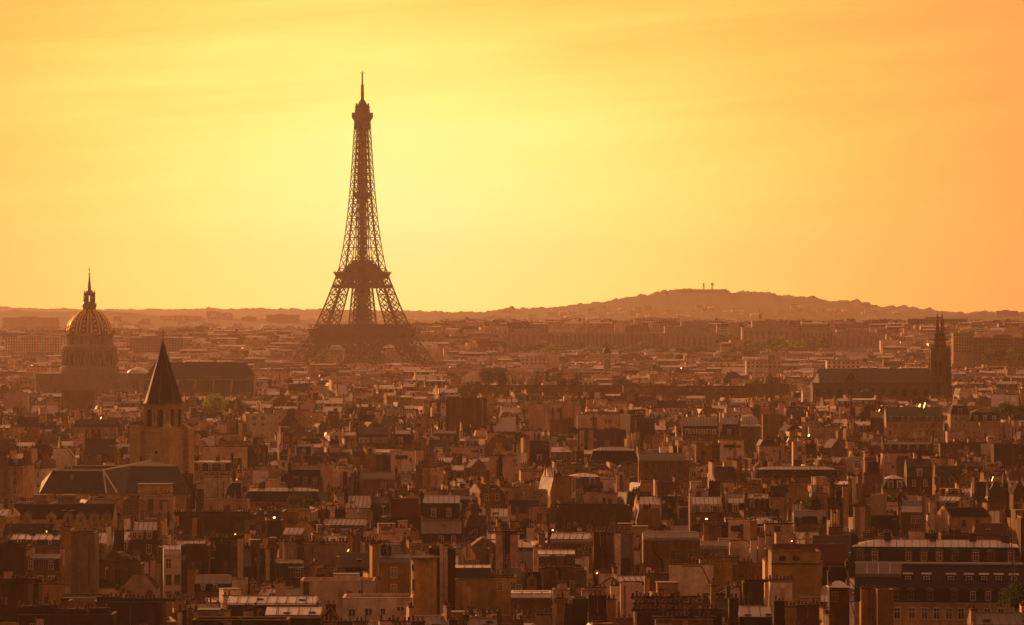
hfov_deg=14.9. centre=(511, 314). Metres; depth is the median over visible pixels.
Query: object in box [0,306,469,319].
hills
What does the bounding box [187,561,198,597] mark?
flat roofed block
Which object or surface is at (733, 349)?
tree
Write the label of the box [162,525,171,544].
flat roofed block
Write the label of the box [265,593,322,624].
mansard house
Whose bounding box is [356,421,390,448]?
mansard house
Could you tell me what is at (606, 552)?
chimney stack block
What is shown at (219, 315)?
apartment block
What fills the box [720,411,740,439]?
mansard house
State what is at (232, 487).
gabled house
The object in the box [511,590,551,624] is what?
mansard house
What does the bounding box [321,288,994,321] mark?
hills
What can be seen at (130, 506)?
window
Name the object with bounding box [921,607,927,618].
window
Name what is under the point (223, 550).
flat roofed block
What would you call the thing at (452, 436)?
mansard house
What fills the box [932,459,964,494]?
pitched roof house
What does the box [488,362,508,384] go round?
tree
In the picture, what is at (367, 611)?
window
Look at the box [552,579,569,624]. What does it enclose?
flat roofed block
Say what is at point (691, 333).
palace wing
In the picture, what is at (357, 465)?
chimney stack block
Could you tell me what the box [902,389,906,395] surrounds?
window
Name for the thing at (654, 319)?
terrace block
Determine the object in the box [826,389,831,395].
window
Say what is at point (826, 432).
flat roofed block
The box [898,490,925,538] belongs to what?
mansard house
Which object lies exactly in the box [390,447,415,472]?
flat roofed block
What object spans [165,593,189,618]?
chimney stack block
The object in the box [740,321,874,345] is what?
palace wing
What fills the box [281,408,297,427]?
gabled house
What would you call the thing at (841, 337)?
tall window
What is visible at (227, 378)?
long hall
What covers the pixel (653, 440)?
chimney stack block
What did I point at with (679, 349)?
tree
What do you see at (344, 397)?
distant rooftops
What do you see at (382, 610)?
window
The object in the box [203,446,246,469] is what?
flat roofed block
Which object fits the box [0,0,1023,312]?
sky
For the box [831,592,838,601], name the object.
window
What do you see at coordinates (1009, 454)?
flat roofed block
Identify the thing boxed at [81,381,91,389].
window
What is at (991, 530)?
pitched roof house
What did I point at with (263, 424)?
flat roofed block
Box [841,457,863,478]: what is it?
mansard house
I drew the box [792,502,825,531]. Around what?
mansard house
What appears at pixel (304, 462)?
chimney stack block
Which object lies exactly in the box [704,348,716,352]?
tree
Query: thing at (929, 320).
terrace block
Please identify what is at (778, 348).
tree
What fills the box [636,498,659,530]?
gabled house
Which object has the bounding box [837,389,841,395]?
window
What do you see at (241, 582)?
flat roofed block
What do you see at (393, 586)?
window
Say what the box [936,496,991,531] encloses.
pitched roof house
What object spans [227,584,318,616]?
mansard house
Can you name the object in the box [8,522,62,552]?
mansard house
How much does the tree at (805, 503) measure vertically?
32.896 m
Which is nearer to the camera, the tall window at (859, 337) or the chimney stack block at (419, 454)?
the chimney stack block at (419, 454)
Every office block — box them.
[520,355,559,369]
[972,335,1023,367]
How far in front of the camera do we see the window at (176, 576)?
735.50 m
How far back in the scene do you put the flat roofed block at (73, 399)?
2313.71 m
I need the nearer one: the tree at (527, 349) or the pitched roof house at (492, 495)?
the pitched roof house at (492, 495)
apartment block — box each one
[2,317,59,330]
[113,316,121,320]
[160,315,202,320]
[206,311,216,319]
[217,312,222,319]
[223,312,232,319]
[242,316,255,320]
[266,314,299,322]
[502,309,513,312]
[745,357,781,373]
[825,357,860,368]
[995,310,1017,315]
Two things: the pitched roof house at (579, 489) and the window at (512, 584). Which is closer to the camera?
the window at (512, 584)
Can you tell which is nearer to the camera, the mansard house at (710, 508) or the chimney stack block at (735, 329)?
the mansard house at (710, 508)
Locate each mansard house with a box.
[0,451,7,507]
[7,445,37,507]
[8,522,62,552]
[26,542,66,583]
[34,449,56,493]
[74,417,117,438]
[117,443,128,456]
[130,511,162,561]
[159,544,180,607]
[182,471,196,508]
[194,452,233,483]
[194,562,232,608]
[197,484,203,510]
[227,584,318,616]
[245,481,321,509]
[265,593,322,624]
[270,547,303,587]
[288,457,323,491]
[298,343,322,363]
[319,524,351,552]
[320,506,374,534]
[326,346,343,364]
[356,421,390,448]
[360,472,394,494]
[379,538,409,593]
[393,423,412,449]
[420,486,459,520]
[431,424,457,446]
[455,550,490,609]
[458,486,480,516]
[505,553,524,589]
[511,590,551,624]
[527,434,551,469]
[530,321,548,332]
[538,538,574,571]
[549,530,592,558]
[569,472,601,492]
[590,447,637,466]
[638,453,685,481]
[642,520,699,572]
[682,410,718,441]
[688,486,724,532]
[700,541,728,558]
[708,323,721,332]
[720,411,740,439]
[724,487,747,517]
[739,504,780,545]
[739,594,772,624]
[743,484,772,518]
[754,466,838,482]
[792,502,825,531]
[801,320,828,330]
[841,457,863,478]
[846,323,869,331]
[849,529,1021,577]
[854,556,1023,624]
[881,434,933,457]
[881,474,906,494]
[884,403,942,440]
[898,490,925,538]
[904,453,931,494]
[935,487,964,532]
[947,404,969,440]
[970,408,1000,440]
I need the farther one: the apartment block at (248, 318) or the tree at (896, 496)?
the apartment block at (248, 318)
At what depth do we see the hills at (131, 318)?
8652.48 m
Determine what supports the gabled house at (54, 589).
on the ground
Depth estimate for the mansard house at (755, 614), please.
621.32 m
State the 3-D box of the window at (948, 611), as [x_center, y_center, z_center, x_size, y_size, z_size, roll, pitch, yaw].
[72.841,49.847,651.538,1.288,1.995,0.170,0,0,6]
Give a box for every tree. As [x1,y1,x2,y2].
[201,381,226,410]
[222,393,245,411]
[241,392,251,411]
[286,466,304,508]
[302,472,315,508]
[378,353,385,361]
[478,352,496,384]
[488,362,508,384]
[508,343,522,351]
[521,345,532,351]
[527,342,540,350]
[536,340,549,349]
[543,344,559,351]
[556,358,569,384]
[556,418,566,445]
[558,345,567,351]
[566,341,578,349]
[566,400,579,438]
[567,360,580,384]
[572,341,585,349]
[582,345,595,351]
[595,346,603,351]
[601,343,615,349]
[611,345,623,349]
[611,365,631,385]
[628,345,643,351]
[635,340,652,350]
[655,345,669,351]
[674,346,686,352]
[690,345,700,352]
[697,346,707,352]
[699,411,704,464]
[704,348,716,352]
[715,333,726,343]
[726,333,736,340]
[728,346,743,352]
[741,372,764,385]
[742,338,756,349]
[749,340,764,350]
[759,339,766,346]
[765,368,779,382]
[766,337,780,348]
[771,345,787,351]
[774,336,790,348]
[782,344,795,351]
[793,340,806,350]
[793,345,807,350]
[793,456,808,508]
[802,339,812,350]
[805,347,816,350]
[805,458,824,509]
[809,337,818,348]
[815,337,830,349]
[828,466,839,514]
[856,378,873,397]
[872,392,884,405]
[881,452,891,500]
[893,459,909,504]
[981,339,996,369]
[993,331,1006,366]
[993,382,1017,421]
[997,507,1023,611]
[1003,339,1018,368]
[1013,384,1023,420]
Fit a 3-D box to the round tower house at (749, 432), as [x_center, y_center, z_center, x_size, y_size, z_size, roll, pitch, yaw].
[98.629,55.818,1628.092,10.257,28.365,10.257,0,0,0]
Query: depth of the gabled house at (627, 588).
690.28 m
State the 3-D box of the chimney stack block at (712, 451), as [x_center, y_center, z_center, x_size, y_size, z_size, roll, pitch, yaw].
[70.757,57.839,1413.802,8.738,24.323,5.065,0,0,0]
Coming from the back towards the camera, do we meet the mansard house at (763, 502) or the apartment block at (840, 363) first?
the apartment block at (840, 363)
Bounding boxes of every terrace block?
[634,317,672,323]
[906,317,966,325]
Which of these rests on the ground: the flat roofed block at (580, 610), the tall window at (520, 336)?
the flat roofed block at (580, 610)
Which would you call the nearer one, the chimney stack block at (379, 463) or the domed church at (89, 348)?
the chimney stack block at (379, 463)
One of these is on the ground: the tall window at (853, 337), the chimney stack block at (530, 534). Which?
the chimney stack block at (530, 534)
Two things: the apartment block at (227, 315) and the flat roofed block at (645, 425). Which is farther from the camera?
the apartment block at (227, 315)
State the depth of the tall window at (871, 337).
4651.89 m
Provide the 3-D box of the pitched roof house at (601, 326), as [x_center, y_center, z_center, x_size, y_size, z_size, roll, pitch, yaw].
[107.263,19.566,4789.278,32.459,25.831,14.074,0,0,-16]
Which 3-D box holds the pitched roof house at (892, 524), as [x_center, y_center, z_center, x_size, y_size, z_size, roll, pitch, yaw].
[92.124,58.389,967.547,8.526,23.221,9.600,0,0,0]
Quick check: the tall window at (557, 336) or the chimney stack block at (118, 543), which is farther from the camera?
the tall window at (557, 336)
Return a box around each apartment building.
[5,335,63,354]
[130,336,183,352]
[951,331,973,366]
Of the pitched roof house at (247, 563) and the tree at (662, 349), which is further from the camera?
the tree at (662, 349)
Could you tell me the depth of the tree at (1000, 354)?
3498.61 m
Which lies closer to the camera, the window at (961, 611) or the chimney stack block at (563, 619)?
the chimney stack block at (563, 619)
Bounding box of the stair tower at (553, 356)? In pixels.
[548,351,559,369]
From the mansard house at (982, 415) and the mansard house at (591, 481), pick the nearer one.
the mansard house at (591, 481)
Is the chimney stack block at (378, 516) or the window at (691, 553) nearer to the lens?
the window at (691, 553)
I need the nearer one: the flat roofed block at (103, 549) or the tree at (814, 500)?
the flat roofed block at (103, 549)
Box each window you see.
[55,384,60,390]
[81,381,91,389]
[114,382,119,389]
[128,504,133,510]
[132,380,138,387]
[146,544,150,553]
[147,590,152,596]
[165,558,171,568]
[165,574,171,584]
[174,574,179,584]
[174,591,179,597]
[347,609,355,616]
[364,608,372,615]
[380,608,385,614]
[391,567,396,577]
[391,584,396,593]
[396,607,404,610]
[412,579,414,590]
[427,536,431,542]
[451,536,455,542]
[497,582,502,590]
[510,582,515,590]
[512,335,514,345]
[516,584,521,589]
[519,335,521,344]
[526,335,528,345]
[556,335,558,344]
[662,467,668,472]
[669,550,681,559]
[677,467,683,472]
[687,550,698,559]
[756,331,758,340]
[792,331,794,342]
[816,389,820,395]
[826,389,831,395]
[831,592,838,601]
[834,336,836,345]
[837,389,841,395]
[840,336,842,345]
[846,336,848,345]
[848,374,853,379]
[852,336,854,345]
[858,336,860,345]
[864,336,866,345]
[870,336,872,345]
[891,389,895,395]
[894,607,900,618]
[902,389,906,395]
[908,607,914,618]
[911,516,915,523]
[913,389,917,395]
[917,516,921,523]
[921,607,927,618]
[924,389,928,395]
[933,607,940,619]
[936,383,939,394]
[939,362,941,375]
[945,608,952,619]
[957,608,964,619]
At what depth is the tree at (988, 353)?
3497.62 m
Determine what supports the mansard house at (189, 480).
on the ground
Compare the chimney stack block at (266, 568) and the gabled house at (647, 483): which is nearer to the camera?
the chimney stack block at (266, 568)
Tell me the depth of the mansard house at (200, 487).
1149.52 m
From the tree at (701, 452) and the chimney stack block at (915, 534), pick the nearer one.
the chimney stack block at (915, 534)
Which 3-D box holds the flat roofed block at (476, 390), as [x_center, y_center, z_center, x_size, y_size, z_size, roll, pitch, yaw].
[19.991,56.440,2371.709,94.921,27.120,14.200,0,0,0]
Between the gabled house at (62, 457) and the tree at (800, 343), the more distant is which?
the tree at (800, 343)
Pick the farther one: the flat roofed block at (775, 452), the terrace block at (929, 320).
the terrace block at (929, 320)
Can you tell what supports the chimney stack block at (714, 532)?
on the ground
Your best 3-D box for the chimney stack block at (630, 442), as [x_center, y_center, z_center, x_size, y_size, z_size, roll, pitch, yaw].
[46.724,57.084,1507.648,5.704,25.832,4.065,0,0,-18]
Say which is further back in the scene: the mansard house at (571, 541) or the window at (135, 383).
the window at (135, 383)
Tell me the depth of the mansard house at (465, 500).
984.50 m
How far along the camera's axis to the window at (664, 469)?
1257.55 m
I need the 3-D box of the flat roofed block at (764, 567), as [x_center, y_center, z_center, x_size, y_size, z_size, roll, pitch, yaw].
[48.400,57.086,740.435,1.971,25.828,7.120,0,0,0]
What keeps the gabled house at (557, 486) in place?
on the ground
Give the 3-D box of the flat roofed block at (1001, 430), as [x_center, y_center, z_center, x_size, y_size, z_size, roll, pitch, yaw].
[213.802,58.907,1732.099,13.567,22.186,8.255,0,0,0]
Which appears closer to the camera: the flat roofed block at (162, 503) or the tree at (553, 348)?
the flat roofed block at (162, 503)
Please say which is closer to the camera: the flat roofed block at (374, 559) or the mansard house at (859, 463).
the flat roofed block at (374, 559)
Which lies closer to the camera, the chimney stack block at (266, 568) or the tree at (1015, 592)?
the tree at (1015, 592)
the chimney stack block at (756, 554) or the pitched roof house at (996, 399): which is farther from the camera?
the pitched roof house at (996, 399)
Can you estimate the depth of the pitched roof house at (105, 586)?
787.01 m
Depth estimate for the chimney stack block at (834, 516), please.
966.89 m
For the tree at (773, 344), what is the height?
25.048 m
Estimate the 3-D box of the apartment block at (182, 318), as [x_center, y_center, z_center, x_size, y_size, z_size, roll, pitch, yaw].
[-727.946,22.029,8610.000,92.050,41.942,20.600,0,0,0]
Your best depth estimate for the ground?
4592.72 m
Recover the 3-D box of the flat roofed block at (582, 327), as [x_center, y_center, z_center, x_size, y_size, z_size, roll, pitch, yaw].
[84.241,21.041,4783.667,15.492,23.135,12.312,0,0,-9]
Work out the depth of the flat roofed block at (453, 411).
1692.99 m
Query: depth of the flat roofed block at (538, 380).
2732.24 m
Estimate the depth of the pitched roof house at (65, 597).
670.10 m
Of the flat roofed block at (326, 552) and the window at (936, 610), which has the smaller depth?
the window at (936, 610)
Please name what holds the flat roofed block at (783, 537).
on the ground
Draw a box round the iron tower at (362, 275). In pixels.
[291,71,434,367]
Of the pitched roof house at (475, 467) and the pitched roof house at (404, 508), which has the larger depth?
the pitched roof house at (475, 467)
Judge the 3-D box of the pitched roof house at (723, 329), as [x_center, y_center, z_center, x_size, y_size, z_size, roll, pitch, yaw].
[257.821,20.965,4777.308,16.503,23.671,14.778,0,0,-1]
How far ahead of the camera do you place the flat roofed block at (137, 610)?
624.75 m
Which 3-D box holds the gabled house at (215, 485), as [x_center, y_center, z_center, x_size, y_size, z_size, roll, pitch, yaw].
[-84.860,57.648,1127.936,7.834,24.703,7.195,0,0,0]
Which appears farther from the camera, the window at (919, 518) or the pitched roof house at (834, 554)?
the window at (919, 518)
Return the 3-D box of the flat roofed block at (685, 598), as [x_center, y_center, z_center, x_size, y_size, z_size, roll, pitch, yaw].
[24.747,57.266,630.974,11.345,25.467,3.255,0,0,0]
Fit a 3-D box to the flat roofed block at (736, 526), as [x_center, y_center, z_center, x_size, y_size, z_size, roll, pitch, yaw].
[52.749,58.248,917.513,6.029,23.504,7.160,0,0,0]
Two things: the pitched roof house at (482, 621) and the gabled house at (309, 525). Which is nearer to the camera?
the pitched roof house at (482, 621)
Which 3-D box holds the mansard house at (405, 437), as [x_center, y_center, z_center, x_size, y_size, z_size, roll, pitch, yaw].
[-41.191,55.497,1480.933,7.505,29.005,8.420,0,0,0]
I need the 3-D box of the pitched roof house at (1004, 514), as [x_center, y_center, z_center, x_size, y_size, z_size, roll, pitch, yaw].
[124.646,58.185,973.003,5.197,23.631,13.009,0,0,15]
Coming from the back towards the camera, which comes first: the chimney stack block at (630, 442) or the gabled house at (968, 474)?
the chimney stack block at (630, 442)
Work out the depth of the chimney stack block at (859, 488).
1072.73 m
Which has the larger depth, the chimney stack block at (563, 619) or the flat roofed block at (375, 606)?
the flat roofed block at (375, 606)
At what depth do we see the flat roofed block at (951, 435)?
1666.76 m
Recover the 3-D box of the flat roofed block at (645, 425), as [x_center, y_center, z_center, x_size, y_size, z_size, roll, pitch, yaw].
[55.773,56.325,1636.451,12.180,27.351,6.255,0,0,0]
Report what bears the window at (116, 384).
in the domed church at (89, 348)
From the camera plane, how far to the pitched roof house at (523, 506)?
1018.57 m
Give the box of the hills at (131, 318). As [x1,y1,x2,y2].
[0,309,1023,329]
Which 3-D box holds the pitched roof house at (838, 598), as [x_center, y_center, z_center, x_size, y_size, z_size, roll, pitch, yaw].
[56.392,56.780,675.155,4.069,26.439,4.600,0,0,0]
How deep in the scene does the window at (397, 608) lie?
654.00 m
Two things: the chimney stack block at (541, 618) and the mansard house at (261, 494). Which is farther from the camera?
the mansard house at (261, 494)
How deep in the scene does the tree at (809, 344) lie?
4446.49 m
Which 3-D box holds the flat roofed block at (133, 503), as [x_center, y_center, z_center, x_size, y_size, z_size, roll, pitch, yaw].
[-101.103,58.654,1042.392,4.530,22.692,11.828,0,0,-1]
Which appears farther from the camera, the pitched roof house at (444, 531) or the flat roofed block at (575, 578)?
the pitched roof house at (444, 531)
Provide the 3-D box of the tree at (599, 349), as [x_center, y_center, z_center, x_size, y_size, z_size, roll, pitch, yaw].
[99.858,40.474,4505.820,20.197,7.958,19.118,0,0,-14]
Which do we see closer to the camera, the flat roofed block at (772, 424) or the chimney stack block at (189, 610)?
the chimney stack block at (189, 610)
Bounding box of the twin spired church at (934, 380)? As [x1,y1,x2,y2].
[810,311,951,405]
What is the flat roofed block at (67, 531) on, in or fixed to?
on the ground
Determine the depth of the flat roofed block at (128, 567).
789.12 m
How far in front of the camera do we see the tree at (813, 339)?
4474.76 m
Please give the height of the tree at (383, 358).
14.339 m
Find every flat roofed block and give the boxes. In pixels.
[0,535,29,577]
[0,574,32,621]
[17,600,116,624]
[30,566,42,605]
[61,521,74,592]
[62,390,96,409]
[67,585,96,610]
[71,520,98,592]
[96,591,176,624]
[99,536,106,559]
[99,555,143,589]
[122,493,142,517]
[144,490,175,518]
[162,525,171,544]
[173,508,256,539]
[181,534,210,597]
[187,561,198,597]
[192,600,290,624]
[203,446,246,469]
[204,490,249,511]
[210,533,236,576]
[229,523,244,576]
[232,577,247,594]
[239,445,267,468]
[249,413,276,437]
[267,517,283,542]
[284,533,348,566]
[300,566,375,620]
[334,463,347,488]
[342,594,413,624]
[369,534,380,593]
[386,347,410,362]
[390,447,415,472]
[429,542,455,614]
[446,397,460,432]
[451,444,484,457]
[456,569,490,610]
[461,398,486,435]
[467,385,622,399]
[471,547,489,563]
[486,453,516,482]
[487,526,523,574]
[487,564,516,613]
[503,482,547,512]
[507,321,529,340]
[521,435,527,462]
[528,502,546,524]
[533,545,540,571]
[534,376,542,384]
[543,562,586,594]
[548,322,574,332]
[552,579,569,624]
[554,500,665,531]
[571,588,587,624]
[575,322,587,332]
[577,411,620,428]
[577,426,625,451]
[581,583,606,611]
[583,486,617,503]
[623,386,747,403]
[630,591,700,601]
[631,417,659,447]
[631,593,722,624]
[632,560,668,595]
[633,596,704,624]
[649,323,666,332]
[649,581,678,595]
[652,606,716,624]
[691,545,722,580]
[715,553,739,590]
[718,436,743,462]
[724,513,749,545]
[728,585,738,624]
[732,576,766,604]
[737,558,761,584]
[743,383,789,397]
[758,444,784,465]
[762,414,782,438]
[762,549,767,605]
[763,513,793,543]
[765,572,793,616]
[768,549,820,605]
[774,527,796,543]
[789,323,801,330]
[808,424,840,440]
[870,493,886,514]
[875,588,893,624]
[881,453,910,479]
[934,440,986,458]
[945,431,964,441]
[978,422,1010,440]
[991,441,1023,469]
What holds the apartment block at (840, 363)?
on the ground
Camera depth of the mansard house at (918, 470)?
1190.89 m
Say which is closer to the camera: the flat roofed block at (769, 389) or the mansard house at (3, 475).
the mansard house at (3, 475)
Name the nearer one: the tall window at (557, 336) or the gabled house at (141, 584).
the gabled house at (141, 584)
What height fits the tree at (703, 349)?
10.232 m
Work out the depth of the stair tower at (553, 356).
3495.00 m
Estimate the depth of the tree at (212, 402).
2097.98 m
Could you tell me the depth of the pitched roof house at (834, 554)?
815.37 m
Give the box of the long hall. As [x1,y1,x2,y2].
[143,362,255,397]
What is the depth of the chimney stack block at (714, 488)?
1093.34 m
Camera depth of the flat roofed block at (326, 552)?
813.57 m
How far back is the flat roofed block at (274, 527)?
956.56 m
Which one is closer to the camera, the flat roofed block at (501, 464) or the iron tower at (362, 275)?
the flat roofed block at (501, 464)
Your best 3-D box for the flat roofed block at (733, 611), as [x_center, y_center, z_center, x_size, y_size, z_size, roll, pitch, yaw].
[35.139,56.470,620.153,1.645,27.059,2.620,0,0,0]
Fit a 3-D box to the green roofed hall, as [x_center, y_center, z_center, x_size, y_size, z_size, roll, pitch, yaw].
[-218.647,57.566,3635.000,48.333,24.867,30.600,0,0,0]
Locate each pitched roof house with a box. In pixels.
[3,517,55,540]
[14,503,116,530]
[60,585,110,606]
[84,432,117,464]
[99,567,119,595]
[211,550,214,574]
[244,550,250,594]
[283,527,307,540]
[339,542,369,576]
[388,487,421,539]
[421,521,461,542]
[425,434,449,460]
[463,605,501,624]
[464,505,490,540]
[465,458,486,481]
[470,477,503,507]
[471,523,495,554]
[495,412,520,443]
[505,491,542,520]
[523,562,544,589]
[551,439,571,466]
[557,470,583,502]
[587,320,613,332]
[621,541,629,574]
[634,487,660,520]
[656,398,686,414]
[661,490,677,525]
[707,458,739,486]
[710,578,730,623]
[716,322,729,337]
[772,540,850,565]
[810,528,858,558]
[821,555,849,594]
[823,438,843,456]
[826,566,850,624]
[863,453,880,493]
[870,406,883,434]
[871,506,901,536]
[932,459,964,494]
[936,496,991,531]
[967,597,1023,624]
[972,523,1011,542]
[985,471,1006,509]
[991,394,1018,410]
[1000,501,1022,522]
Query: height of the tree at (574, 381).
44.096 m
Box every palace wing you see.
[510,322,718,345]
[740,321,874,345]
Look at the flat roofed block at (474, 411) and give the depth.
1721.65 m
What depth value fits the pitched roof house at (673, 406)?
2055.37 m
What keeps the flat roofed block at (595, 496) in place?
on the ground
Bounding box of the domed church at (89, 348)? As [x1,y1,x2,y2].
[36,267,147,393]
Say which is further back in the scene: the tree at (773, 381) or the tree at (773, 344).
the tree at (773, 344)
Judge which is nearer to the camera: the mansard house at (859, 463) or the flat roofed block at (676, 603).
the flat roofed block at (676, 603)
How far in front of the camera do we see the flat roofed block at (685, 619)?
576.11 m
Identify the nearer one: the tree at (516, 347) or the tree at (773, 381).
the tree at (773, 381)
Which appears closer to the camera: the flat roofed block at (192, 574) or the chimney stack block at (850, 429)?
the flat roofed block at (192, 574)
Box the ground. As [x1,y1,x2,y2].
[433,341,878,363]
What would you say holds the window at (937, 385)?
in the twin spired church at (934, 380)
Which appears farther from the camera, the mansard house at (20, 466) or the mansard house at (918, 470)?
the mansard house at (20, 466)
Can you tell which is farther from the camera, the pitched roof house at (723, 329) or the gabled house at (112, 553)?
the pitched roof house at (723, 329)
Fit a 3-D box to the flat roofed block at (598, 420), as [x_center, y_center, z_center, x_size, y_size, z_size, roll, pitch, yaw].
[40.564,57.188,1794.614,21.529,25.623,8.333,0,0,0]
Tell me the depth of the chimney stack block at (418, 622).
613.51 m
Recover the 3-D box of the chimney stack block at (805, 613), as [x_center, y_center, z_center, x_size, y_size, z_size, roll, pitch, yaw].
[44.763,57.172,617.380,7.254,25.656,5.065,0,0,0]
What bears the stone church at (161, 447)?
on the ground
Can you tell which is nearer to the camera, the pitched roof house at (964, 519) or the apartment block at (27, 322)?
the pitched roof house at (964, 519)
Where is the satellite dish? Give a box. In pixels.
[920,431,924,442]
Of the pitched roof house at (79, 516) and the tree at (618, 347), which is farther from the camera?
the tree at (618, 347)
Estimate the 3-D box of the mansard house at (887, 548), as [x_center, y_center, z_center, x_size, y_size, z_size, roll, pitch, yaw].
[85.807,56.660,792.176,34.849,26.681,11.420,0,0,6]
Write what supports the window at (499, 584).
in the flat roofed block at (502, 587)
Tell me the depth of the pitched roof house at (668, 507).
1022.92 m
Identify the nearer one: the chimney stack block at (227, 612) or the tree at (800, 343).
the chimney stack block at (227, 612)
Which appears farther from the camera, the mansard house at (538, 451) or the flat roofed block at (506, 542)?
the mansard house at (538, 451)
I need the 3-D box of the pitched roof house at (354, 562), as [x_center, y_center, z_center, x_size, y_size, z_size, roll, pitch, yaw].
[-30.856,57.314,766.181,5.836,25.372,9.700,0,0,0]
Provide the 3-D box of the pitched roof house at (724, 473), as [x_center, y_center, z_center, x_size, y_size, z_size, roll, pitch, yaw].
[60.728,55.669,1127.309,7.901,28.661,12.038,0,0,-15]
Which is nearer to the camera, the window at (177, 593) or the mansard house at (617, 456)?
the window at (177, 593)
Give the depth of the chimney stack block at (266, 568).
750.57 m
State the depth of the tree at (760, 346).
4446.70 m
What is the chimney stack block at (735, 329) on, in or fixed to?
on the ground
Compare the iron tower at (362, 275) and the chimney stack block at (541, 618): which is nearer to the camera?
the chimney stack block at (541, 618)
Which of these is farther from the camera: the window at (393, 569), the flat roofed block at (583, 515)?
the flat roofed block at (583, 515)
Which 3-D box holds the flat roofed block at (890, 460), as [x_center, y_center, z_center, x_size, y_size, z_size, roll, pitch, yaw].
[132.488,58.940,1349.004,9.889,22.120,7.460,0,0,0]
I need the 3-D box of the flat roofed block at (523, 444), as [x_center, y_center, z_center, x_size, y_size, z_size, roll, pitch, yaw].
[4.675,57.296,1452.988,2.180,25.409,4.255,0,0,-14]
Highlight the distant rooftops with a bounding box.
[0,303,1023,624]
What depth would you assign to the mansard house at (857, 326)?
4774.16 m
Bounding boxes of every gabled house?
[4,389,29,408]
[35,439,55,459]
[43,575,69,606]
[53,448,76,469]
[79,492,121,526]
[107,541,132,559]
[121,574,159,597]
[204,472,231,499]
[225,482,242,498]
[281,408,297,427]
[282,515,319,540]
[319,600,339,624]
[324,460,333,490]
[484,433,514,456]
[522,428,540,439]
[528,401,580,431]
[539,471,571,507]
[587,615,618,624]
[594,565,619,596]
[614,320,624,332]
[617,486,651,510]
[620,581,642,616]
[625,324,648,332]
[629,474,652,495]
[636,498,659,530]
[669,558,713,607]
[729,533,747,560]
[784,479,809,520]
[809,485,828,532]
[958,465,979,487]
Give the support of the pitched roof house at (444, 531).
on the ground
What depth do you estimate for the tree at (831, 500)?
1033.21 m
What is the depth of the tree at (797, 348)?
4297.19 m
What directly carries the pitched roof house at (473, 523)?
on the ground
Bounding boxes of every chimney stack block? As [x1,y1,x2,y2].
[10,425,40,440]
[91,526,124,551]
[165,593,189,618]
[174,594,220,624]
[177,604,197,624]
[181,489,203,511]
[219,604,230,616]
[251,545,275,586]
[253,602,262,616]
[295,460,307,464]
[298,409,325,426]
[323,615,368,624]
[328,454,362,471]
[334,494,388,526]
[369,452,390,471]
[392,615,424,624]
[395,446,423,464]
[411,345,432,362]
[415,464,443,491]
[492,516,501,540]
[518,515,541,542]
[518,609,551,624]
[529,518,572,549]
[550,417,573,434]
[556,592,572,624]
[588,591,616,622]
[593,527,620,585]
[613,470,629,492]
[624,429,641,454]
[644,433,659,447]
[695,441,719,462]
[695,474,735,496]
[702,518,728,540]
[730,321,746,338]
[748,531,772,562]
[772,596,819,624]
[827,505,839,534]
[828,483,848,526]
[829,323,845,331]
[836,471,867,503]
[843,421,855,443]
[848,502,870,535]
[859,582,876,624]
[908,527,948,538]
[929,455,953,478]
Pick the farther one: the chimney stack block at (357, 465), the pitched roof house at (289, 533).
the chimney stack block at (357, 465)
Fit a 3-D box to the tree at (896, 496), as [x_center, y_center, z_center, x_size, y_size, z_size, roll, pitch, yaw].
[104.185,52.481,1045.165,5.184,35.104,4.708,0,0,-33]
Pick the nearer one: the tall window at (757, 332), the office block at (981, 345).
the office block at (981, 345)
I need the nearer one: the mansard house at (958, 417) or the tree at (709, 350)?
the mansard house at (958, 417)
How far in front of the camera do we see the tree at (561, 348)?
4499.28 m
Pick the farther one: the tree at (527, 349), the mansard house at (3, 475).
the tree at (527, 349)
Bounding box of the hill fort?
[674,289,725,291]
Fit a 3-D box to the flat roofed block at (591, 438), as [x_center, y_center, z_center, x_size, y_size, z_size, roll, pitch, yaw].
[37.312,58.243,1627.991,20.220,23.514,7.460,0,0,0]
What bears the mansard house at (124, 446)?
on the ground
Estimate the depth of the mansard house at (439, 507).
939.83 m
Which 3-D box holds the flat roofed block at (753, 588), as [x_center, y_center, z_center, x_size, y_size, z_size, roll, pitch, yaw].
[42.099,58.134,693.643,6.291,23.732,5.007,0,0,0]
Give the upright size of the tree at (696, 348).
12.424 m
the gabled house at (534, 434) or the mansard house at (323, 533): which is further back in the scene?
the gabled house at (534, 434)
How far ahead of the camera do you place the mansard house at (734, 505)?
971.12 m
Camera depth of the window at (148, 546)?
864.51 m
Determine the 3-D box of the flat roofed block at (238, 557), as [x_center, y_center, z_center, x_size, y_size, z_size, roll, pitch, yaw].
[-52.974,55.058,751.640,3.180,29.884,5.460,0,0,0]
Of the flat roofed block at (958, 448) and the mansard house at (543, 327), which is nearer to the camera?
the flat roofed block at (958, 448)
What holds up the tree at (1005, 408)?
on the ground
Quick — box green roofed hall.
[257,363,303,367]
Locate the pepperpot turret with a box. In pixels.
[603,346,610,371]
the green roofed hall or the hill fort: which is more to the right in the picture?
the hill fort
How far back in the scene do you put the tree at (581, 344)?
4551.66 m
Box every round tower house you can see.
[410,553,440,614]
[740,415,760,457]
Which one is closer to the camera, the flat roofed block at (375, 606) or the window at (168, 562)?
the flat roofed block at (375, 606)
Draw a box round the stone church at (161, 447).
[39,339,194,511]
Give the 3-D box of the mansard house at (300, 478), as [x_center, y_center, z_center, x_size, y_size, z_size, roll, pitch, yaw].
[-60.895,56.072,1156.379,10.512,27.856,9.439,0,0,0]
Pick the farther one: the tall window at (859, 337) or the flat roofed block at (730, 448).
the tall window at (859, 337)

